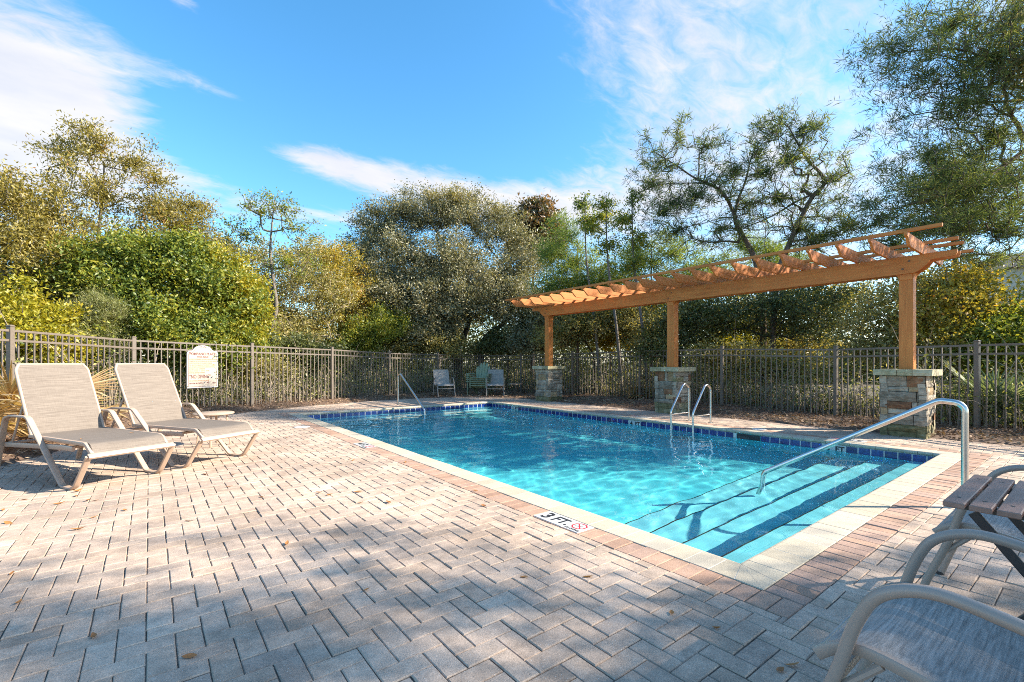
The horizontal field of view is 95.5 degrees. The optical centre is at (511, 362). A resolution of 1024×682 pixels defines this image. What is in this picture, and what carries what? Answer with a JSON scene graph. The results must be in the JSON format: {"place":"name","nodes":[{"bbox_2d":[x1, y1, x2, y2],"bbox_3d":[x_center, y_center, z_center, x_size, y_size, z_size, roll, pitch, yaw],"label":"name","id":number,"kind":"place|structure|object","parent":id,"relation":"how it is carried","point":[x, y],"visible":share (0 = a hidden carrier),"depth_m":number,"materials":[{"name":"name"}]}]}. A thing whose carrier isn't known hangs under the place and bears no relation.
{"place":"outdoors","nodes":[
{"label":"outdoors","id":0,"kind":"place"},
{"bbox_2d":[0,363,1022,396],"bbox_3d":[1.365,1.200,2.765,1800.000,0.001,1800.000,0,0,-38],"label":"forest floor","id":1,"kind":"structure","parent":0,"point":[871,386],"depth_m":24.10,"materials":[{"name":"brown soil"}]},
{"bbox_2d":[9,213,1023,384],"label":"wood","id":2,"kind":"object","parent":1,"relation":"on","point":[581,350],"visible":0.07,"depth_m":27.00,"materials":[{"name":"green plant"}]},
{"bbox_2d":[0,380,1023,681],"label":"ground","id":3,"kind":"structure","parent":0,"point":[240,410],"depth_m":6.03,"materials":[{"name":"grey brick"}]},
{"bbox_2d":[0,380,28,437],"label":"palmetto","id":4,"kind":"object","parent":3,"relation":"on","point":[12,422],"visible":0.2,"depth_m":6.15,"materials":[{"name":"yellow plant"}]},
{"bbox_2d":[0,249,84,309],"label":"understorey bush","id":5,"kind":"object","parent":3,"relation":"on","point":[45,293],"visible":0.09,"depth_m":12.13,"materials":[{"name":"green plant"}]},
{"bbox_2d":[0,154,109,301],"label":"wax myrtle","id":6,"kind":"object","parent":3,"relation":"on","point":[26,235],"visible":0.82,"depth_m":10.89,"materials":[{"name":"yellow plant"}]},
{"bbox_2d":[0,266,110,378],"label":"yellow shrub","id":7,"kind":"object","parent":3,"relation":"on","point":[21,312],"visible":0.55,"depth_m":9.24,"materials":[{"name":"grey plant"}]},
{"bbox_2d":[0,360,127,429],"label":"palmetto","id":8,"kind":"object","parent":3,"relation":"on","point":[11,387],"visible":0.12,"depth_m":6.97,"materials":[{"name":"yellow plant"}]},
{"bbox_2d":[5,108,183,393],"bbox_3d":[-11.300,-2.772,12.405,4.449,7.772,3.415,0,0,-26],"label":"wax myrtle","id":9,"kind":"object","parent":3,"relation":"on","point":[97,192],"visible":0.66,"depth_m":12.46,"materials":[{"name":"green plant"}]},
{"bbox_2d":[50,281,146,374],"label":"feathery shrub","id":10,"kind":"object","parent":3,"relation":"on","point":[104,307],"visible":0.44,"depth_m":10.36,"materials":[{"name":"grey plant"}]},
{"bbox_2d":[1,216,288,382],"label":"evergreen shrub","id":11,"kind":"object","parent":3,"relation":"on","point":[138,274],"visible":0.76,"depth_m":11.41,"materials":[{"name":"green plant"}]},
{"bbox_2d":[125,184,240,389],"bbox_3d":[-9.565,-2.109,13.651,3.048,6.388,2.876,0,0,-38],"label":"wax myrtle","id":12,"kind":"object","parent":3,"relation":"on","point":[159,211],"visible":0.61,"depth_m":13.29,"materials":[{"name":"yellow plant"}]},
{"bbox_2d":[136,228,285,399],"bbox_3d":[-8.286,-1.194,12.789,3.610,4.661,2.374,0,0,-18],"label":"evergreen shrub","id":13,"kind":"object","parent":3,"relation":"on","point":[245,281],"visible":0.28,"depth_m":12.68,"materials":[{"name":"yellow plant"}]},
{"bbox_2d":[0,325,480,410],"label":"picket fence","id":14,"kind":"object","parent":3,"relation":"on","point":[10,339],"visible":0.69,"depth_m":11.97,"materials":[{"name":"brown metal"}]},
{"bbox_2d":[187,345,217,387],"bbox_3d":[-7.308,0.100,10.992,0.019,1.000,0.670,0,0,32],"label":"rules sign","id":15,"kind":"object","parent":14,"relation":"attached to","point":[201,367],"visible":1,"depth_m":10.98,"materials":[{"name":"white plastic"}]},
{"bbox_2d":[170,350,313,388],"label":"understorey bush","id":16,"kind":"object","parent":3,"relation":"on","point":[263,368],"visible":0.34,"depth_m":13.50,"materials":[{"name":"green plant"}]},
{"bbox_2d":[217,186,329,330],"bbox_3d":[-7.981,-2.324,15.325,3.771,6.972,2.414,0,0,-12],"label":"slender tree","id":17,"kind":"object","parent":3,"relation":"on","point":[245,234],"visible":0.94,"depth_m":15.36,"materials":[{"name":"green plant"}]},
{"bbox_2d":[215,263,336,360],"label":"understorey bush","id":18,"kind":"object","parent":3,"relation":"on","point":[281,306],"visible":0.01,"depth_m":18.06,"materials":[{"name":"green plant"}]},
{"bbox_2d":[221,226,366,378],"bbox_3d":[-7.955,-1.904,16.848,5.011,6.148,4.733,0,0,-38],"label":"thicket bush","id":19,"kind":"object","parent":3,"relation":"on","point":[317,295],"visible":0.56,"depth_m":16.72,"materials":[{"name":"green plant"}]},
{"bbox_2d":[255,323,353,393],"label":"understorey bush","id":20,"kind":"object","parent":3,"relation":"on","point":[303,342],"visible":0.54,"depth_m":15.09,"materials":[{"name":"green plant"}]},
{"bbox_2d":[274,230,381,343],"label":"thicket bush","id":21,"kind":"object","parent":3,"relation":"on","point":[348,261],"visible":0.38,"depth_m":18.39,"materials":[{"name":"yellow plant"}]},
{"bbox_2d":[325,299,416,387],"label":"thicket bush","id":22,"kind":"object","parent":3,"relation":"on","point":[381,325],"visible":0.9,"depth_m":17.95,"materials":[{"name":"green plant"}]},
{"bbox_2d":[306,291,487,383],"bbox_3d":[-5.777,-1.671,23.613,9.110,5.737,4.592,0,0,-3],"label":"understorey bush","id":23,"kind":"object","parent":3,"relation":"on","point":[413,318],"visible":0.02,"depth_m":23.48,"materials":[{"name":"green plant"}]},
{"bbox_2d":[370,321,482,379],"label":"understorey bush","id":24,"kind":"object","parent":3,"relation":"on","point":[454,347],"visible":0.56,"depth_m":19.22,"materials":[{"name":"green plant"}]},
{"bbox_2d":[433,370,455,397],"bbox_3d":[-2.388,0.732,16.264,0.636,0.946,0.834,0,0,-24],"label":"sling chair","id":25,"kind":"object","parent":3,"relation":"on","point":[441,377],"visible":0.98,"depth_m":16.49,"materials":[{"name":"grey fabric"}]},
{"bbox_2d":[364,178,525,365],"bbox_3d":[-3.221,-3.661,22.106,7.758,9.830,4.077,0,0,7],"label":"tree","id":26,"kind":"object","parent":3,"relation":"on","point":[443,195],"visible":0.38,"depth_m":21.32,"materials":[{"name":"green plant"}]},
{"bbox_2d":[320,173,570,384],"bbox_3d":[-3.034,-3.791,20.769,11.705,10.100,6.712,0,0,7],"label":"live oak","id":27,"kind":"object","parent":3,"relation":"on","point":[433,289],"visible":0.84,"depth_m":20.26,"materials":[{"name":"green plant"}]},
{"bbox_2d":[466,381,492,394],"bbox_3d":[-1.120,0.733,16.861,0.830,0.935,0.890,0,0,15],"label":"garden chair","id":28,"kind":"object","parent":3,"relation":"on","point":[476,387],"visible":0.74,"depth_m":16.58,"materials":[{"name":"green plastic"}]},
{"bbox_2d":[466,379,492,392],"bbox_3d":[-1.120,0.664,16.861,0.830,0.935,0.890,0,0,15],"label":"garden chair","id":29,"kind":"object","parent":28,"relation":"on","point":[479,384],"visible":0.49,"depth_m":16.55,"materials":[{"name":"green plastic"}]},
{"bbox_2d":[466,377,492,390],"bbox_3d":[-1.120,0.597,16.861,0.830,0.935,0.890,0,0,15],"label":"garden chair","id":30,"kind":"object","parent":29,"relation":"on","point":[478,381],"visible":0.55,"depth_m":16.55,"materials":[{"name":"green plastic"}]},
{"bbox_2d":[466,369,492,387],"bbox_3d":[-1.120,0.528,16.861,0.830,0.935,0.890,0,0,15],"label":"garden chair","id":31,"kind":"object","parent":30,"relation":"on","point":[477,379],"visible":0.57,"depth_m":16.56,"materials":[{"name":"green plastic"}]},
{"bbox_2d":[466,362,492,386],"bbox_3d":[-1.120,0.461,16.861,0.830,0.935,0.890,0,0,15],"label":"garden chair","id":32,"kind":"object","parent":31,"relation":"on","point":[482,373],"visible":0.55,"depth_m":17.06,"materials":[{"name":"green plastic"}]},
{"bbox_2d":[486,370,503,395],"bbox_3d":[-0.584,0.732,16.398,0.636,0.946,0.834,0,0,-1],"label":"sling chair","id":33,"kind":"object","parent":3,"relation":"on","point":[496,378],"visible":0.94,"depth_m":16.66,"materials":[{"name":"beige fabric"}]},
{"bbox_2d":[463,307,541,386],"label":"understorey bush","id":34,"kind":"object","parent":3,"relation":"on","point":[491,348],"visible":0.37,"depth_m":20.09,"materials":[{"name":"green plant"}]},
{"bbox_2d":[0,397,1023,681],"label":"pool deck","id":35,"kind":"structure","parent":3,"relation":"on","point":[552,555],"depth_m":2.59,"materials":[{"name":"brick"}]},
{"bbox_2d":[0,363,175,489],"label":"sun lounger","id":36,"kind":"object","parent":35,"relation":"on","point":[59,402],"visible":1,"depth_m":5.04,"materials":[{"name":"beige fabric"}]},
{"bbox_2d":[102,363,259,467],"bbox_3d":[-4.241,0.608,5.875,2.027,1.194,0.761,0,0,22],"label":"sun lounger","id":37,"kind":"object","parent":35,"relation":"on","point":[151,398],"visible":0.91,"depth_m":5.89,"materials":[{"name":"beige fabric"}]},
{"bbox_2d":[181,653,196,657],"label":"fallen leaf","id":38,"kind":"object","parent":35,"relation":"on","point":[189,655],"visible":1,"depth_m":1.89,"materials":[{"name":"beige plant"}]},
{"bbox_2d":[192,411,234,447],"bbox_3d":[-4.315,0.962,6.729,0.520,0.479,0.520,0,0,23],"label":"side table","id":39,"kind":"object","parent":35,"relation":"on","point":[211,414],"visible":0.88,"depth_m":6.64,"materials":[{"name":"beige paint"}]},
{"bbox_2d":[353,442,375,447],"bbox_3d":[-2.134,1.202,6.731,0.176,0.013,0.474,0,0,-38],"label":"depth marker","id":40,"kind":"object","parent":35,"relation":"on","point":[364,445],"visible":1,"depth_m":6.69,"materials":[{"name":"white tile"}]},
{"bbox_2d":[397,373,425,414],"bbox_3d":[-2.707,1.053,12.455,0.108,1.499,1.739,0,0,-38],"label":"handrail","id":41,"kind":"object","parent":35,"relation":"attached to","point":[411,390],"visible":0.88,"depth_m":12.72,"materials":[{"name":"metal"}]},
{"bbox_2d":[533,511,593,532],"bbox_3d":[0.382,1.202,3.506,0.176,0.013,0.474,0,0,-38],"label":"depth marker","id":42,"kind":"object","parent":35,"relation":"on","point":[575,526],"visible":1,"depth_m":3.48,"materials":[{"name":"white tile"}]},
{"bbox_2d":[287,401,960,590],"bbox_3d":[0.346,1.949,8.501,5.890,1.502,10.740,0,0,-38],"label":"pool basin","id":43,"kind":"object","parent":35,"relation":"in","point":[767,568],"visible":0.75,"depth_m":4.27,"materials":[{"name":"paint"}]},
{"bbox_2d":[314,406,924,563],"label":"water","id":44,"kind":"structure","parent":43,"relation":"in","point":[710,493],"depth_m":5.82,"materials":[{"name":"blue liquid"}]},
{"bbox_2d":[670,383,712,432],"bbox_3d":[3.536,1.286,9.195,0.734,1.727,0.568,0,0,-38],"label":"pool ladder","id":45,"kind":"object","parent":35,"relation":"attached to","point":[698,400],"visible":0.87,"depth_m":9.19,"materials":[{"name":"metal"}]},
{"bbox_2d":[829,437,865,441],"bbox_3d":[5.206,1.202,7.220,0.176,0.013,0.474,0,0,-38],"label":"depth marker","id":46,"kind":"object","parent":35,"relation":"on","point":[849,440],"visible":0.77,"depth_m":7.12,"materials":[{"name":"white tile"}]},
{"bbox_2d":[760,398,968,484],"bbox_3d":[3.250,1.053,4.495,0.108,1.499,1.739,0,0,-38],"label":"handrail","id":47,"kind":"object","parent":35,"relation":"on","point":[962,406],"visible":0.89,"depth_m":4.10,"materials":[{"name":"metal"}]},
{"bbox_2d":[812,529,1023,681],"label":"sling chair","id":48,"kind":"object","parent":35,"relation":"on","point":[906,628],"visible":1,"depth_m":1.25,"materials":[{"name":"beige fabric"}]},
{"bbox_2d":[920,465,1023,584],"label":"sling chair","id":49,"kind":"object","parent":35,"relation":"on","point":[955,518],"visible":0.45,"depth_m":2.19,"materials":[{"name":"beige paint"}]},
{"bbox_2d":[943,475,1023,619],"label":"slatted table","id":50,"kind":"object","parent":35,"relation":"on","point":[991,497],"visible":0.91,"depth_m":1.63,"materials":[{"name":"brown wood"}]},
{"bbox_2d":[0,295,1023,426],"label":"undergrowth","id":51,"kind":"object","parent":3,"relation":"on","point":[652,389],"visible":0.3,"depth_m":12.19,"materials":[{"name":"green plant"}]},
{"bbox_2d":[0,301,1023,429],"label":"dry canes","id":52,"kind":"object","parent":3,"relation":"on","point":[585,389],"visible":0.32,"depth_m":12.27,"materials":[{"name":"brown plant"}]},
{"bbox_2d":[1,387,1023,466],"bbox_3d":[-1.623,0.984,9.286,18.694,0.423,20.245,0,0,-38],"label":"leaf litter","id":53,"kind":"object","parent":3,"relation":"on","point":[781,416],"visible":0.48,"depth_m":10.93,"materials":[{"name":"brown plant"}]},
{"bbox_2d":[494,190,571,381],"bbox_3d":[1.172,-3.810,24.001,4.023,10.019,3.676,0,0,31],"label":"magnolia","id":54,"kind":"object","parent":3,"relation":"on","point":[539,209],"visible":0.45,"depth_m":23.21,"materials":[{"name":"green plant"}]},
{"bbox_2d":[498,285,594,361],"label":"understorey bush","id":55,"kind":"object","parent":3,"relation":"on","point":[515,343],"visible":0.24,"depth_m":18.47,"materials":[{"name":"green plant"}]},
{"bbox_2d":[532,366,565,401],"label":"stone pillar","id":56,"kind":"structure","parent":3,"relation":"on","point":[548,383],"depth_m":14.36,"materials":[{"name":"grey stone"}]},
{"bbox_2d":[522,206,623,392],"bbox_3d":[2.352,-2.341,17.593,3.837,7.154,3.096,0,0,19],"label":"young pine","id":57,"kind":"object","parent":3,"relation":"on","point":[574,265],"visible":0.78,"depth_m":17.28,"materials":[{"name":"green plant"}]},
{"bbox_2d":[571,190,615,393],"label":"sapling","id":58,"kind":"object","parent":3,"relation":"on","point":[582,205],"visible":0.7,"depth_m":16.56,"materials":[{"name":"green plant"}]},
{"bbox_2d":[525,284,662,391],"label":"understorey bush","id":59,"kind":"object","parent":3,"relation":"on","point":[583,325],"visible":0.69,"depth_m":16.62,"materials":[{"name":"green plant"}]},
{"bbox_2d":[571,191,630,394],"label":"sapling","id":60,"kind":"object","parent":3,"relation":"on","point":[592,228],"visible":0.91,"depth_m":15.75,"materials":[{"name":"green plant"}]},
{"bbox_2d":[561,277,666,389],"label":"understorey bush","id":61,"kind":"object","parent":3,"relation":"on","point":[606,342],"visible":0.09,"depth_m":18.72,"materials":[{"name":"green plant"}]},
{"bbox_2d":[610,182,661,384],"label":"sapling","id":62,"kind":"object","parent":3,"relation":"on","point":[642,241],"visible":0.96,"depth_m":15.16,"materials":[{"name":"green plant"}]},
{"bbox_2d":[625,380,654,398],"bbox_3d":[4.087,0.901,14.970,1.590,0.661,1.128,0,0,-78],"label":"palmetto","id":63,"kind":"object","parent":3,"relation":"on","point":[635,395],"visible":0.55,"depth_m":14.73,"materials":[{"name":"green plant"}]},
{"bbox_2d":[580,227,753,383],"bbox_3d":[5.985,-1.964,17.168,7.104,6.280,3.412,0,0,-5],"label":"young pine","id":64,"kind":"object","parent":3,"relation":"on","point":[675,256],"visible":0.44,"depth_m":16.77,"materials":[{"name":"green plant"}]},
{"bbox_2d":[650,367,695,414],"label":"stone pillar","id":65,"kind":"structure","parent":3,"relation":"on","point":[669,381],"depth_m":10.93,"materials":[{"name":"grey stone"}]},
{"bbox_2d":[505,222,973,368],"bbox_3d":[3.921,-0.931,11.367,2.644,2.089,10.260,0,0,-38],"label":"pergola","id":66,"kind":"object","parent":65,"relation":"on","point":[762,276],"visible":1,"depth_m":9.13,"materials":[{"name":"brown wood"}]},
{"bbox_2d":[615,297,737,367],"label":"understorey bush","id":67,"kind":"object","parent":3,"relation":"on","point":[687,311],"visible":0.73,"depth_m":14.14,"materials":[{"name":"green plant"}]},
{"bbox_2d":[622,107,784,386],"bbox_3d":[6.176,-3.603,15.292,5.146,9.582,2.683,0,0,6],"label":"pine tree","id":68,"kind":"object","parent":3,"relation":"on","point":[674,202],"visible":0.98,"depth_m":15.11,"materials":[{"name":"green plant"}]},
{"bbox_2d":[653,300,786,384],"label":"understorey bush","id":69,"kind":"object","parent":3,"relation":"on","point":[737,335],"visible":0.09,"depth_m":16.37,"materials":[{"name":"green plant"}]},
{"bbox_2d":[480,340,1023,431],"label":"picket fence","id":70,"kind":"object","parent":3,"relation":"on","point":[977,345],"visible":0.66,"depth_m":10.83,"materials":[{"name":"brown metal"}]},
{"bbox_2d":[682,329,843,403],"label":"understorey bush","id":71,"kind":"object","parent":3,"relation":"on","point":[739,346],"visible":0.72,"depth_m":12.46,"materials":[{"name":"green plant"}]},
{"bbox_2d":[659,281,885,395],"bbox_3d":[7.880,-0.744,14.476,6.595,3.892,3.747,0,0,18],"label":"understorey bush","id":72,"kind":"object","parent":3,"relation":"on","point":[781,303],"visible":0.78,"depth_m":13.91,"materials":[{"name":"green plant"}]},
{"bbox_2d":[725,227,824,315],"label":"young pine","id":73,"kind":"object","parent":3,"relation":"on","point":[769,248],"visible":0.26,"depth_m":18.23,"materials":[{"name":"green plant"}]},
{"bbox_2d":[711,279,893,393],"bbox_3d":[10.360,-1.186,16.790,6.422,4.750,5.155,0,0,-9],"label":"understorey bush","id":74,"kind":"object","parent":3,"relation":"on","point":[794,345],"visible":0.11,"depth_m":16.05,"materials":[{"name":"green plant"}]},
{"bbox_2d":[728,97,894,389],"bbox_3d":[9.122,-3.596,14.466,4.772,9.573,2.769,0,0,-5],"label":"pine tree","id":75,"kind":"object","parent":3,"relation":"on","point":[799,226],"visible":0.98,"depth_m":14.48,"materials":[{"name":"green plant"}]},
{"bbox_2d":[812,259,986,383],"bbox_3d":[10.122,-0.893,12.019,4.275,4.227,3.290,0,0,-38],"label":"understorey bush","id":76,"kind":"object","parent":3,"relation":"on","point":[870,316],"visible":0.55,"depth_m":11.73,"materials":[{"name":"green plant"}]},
{"bbox_2d":[873,369,942,438],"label":"stone pillar","id":77,"kind":"structure","parent":3,"relation":"on","point":[901,390],"depth_m":7.48,"materials":[{"name":"grey stone"}]},
{"bbox_2d":[817,0,1023,285],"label":"pine tree","id":78,"kind":"object","parent":3,"relation":"on","point":[964,99],"visible":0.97,"depth_m":10.21,"materials":[{"name":"green plant"}]},
{"bbox_2d":[829,132,1023,383],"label":"pine tree","id":79,"kind":"object","parent":3,"relation":"on","point":[897,240],"visible":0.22,"depth_m":13.43,"materials":[{"name":"green plant"}]},
{"bbox_2d":[870,254,1023,389],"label":"understorey bush","id":80,"kind":"object","parent":3,"relation":"on","point":[959,300],"visible":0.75,"depth_m":11.13,"materials":[{"name":"green plant"}]},
{"bbox_2d":[936,384,961,414],"bbox_3d":[9.606,0.858,10.161,1.369,0.894,1.542,0,0,-6],"label":"palmetto","id":81,"kind":"object","parent":3,"relation":"on","point":[948,395],"visible":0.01,"depth_m":9.99,"materials":[{"name":"green plant"}]},
{"bbox_2d":[879,360,1023,425],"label":"palmetto","id":82,"kind":"object","parent":3,"relation":"on","point":[999,388],"visible":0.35,"depth_m":8.58,"materials":[{"name":"green plant"}]},
{"bbox_2d":[923,288,1023,382],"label":"understorey bush","id":83,"kind":"object","parent":3,"relation":"on","point":[999,326],"visible":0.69,"depth_m":10.44,"materials":[{"name":"green plant"}]},
{"bbox_2d":[949,0,1023,116],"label":"oak tree","id":84,"kind":"object","parent":3,"relation":"on","point":[1021,79],"visible":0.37,"depth_m":10.12,"materials":[{"name":"green plant"}]},
{"bbox_2d":[0,0,1023,362],"label":"sky","id":85,"kind":"structure","parent":0,"point":[328,103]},
{"bbox_2d":[940,253,1023,369],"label":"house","id":86,"kind":"structure","parent":0,"point":[1018,272],"depth_m":46.23,"materials":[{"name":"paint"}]}
]}

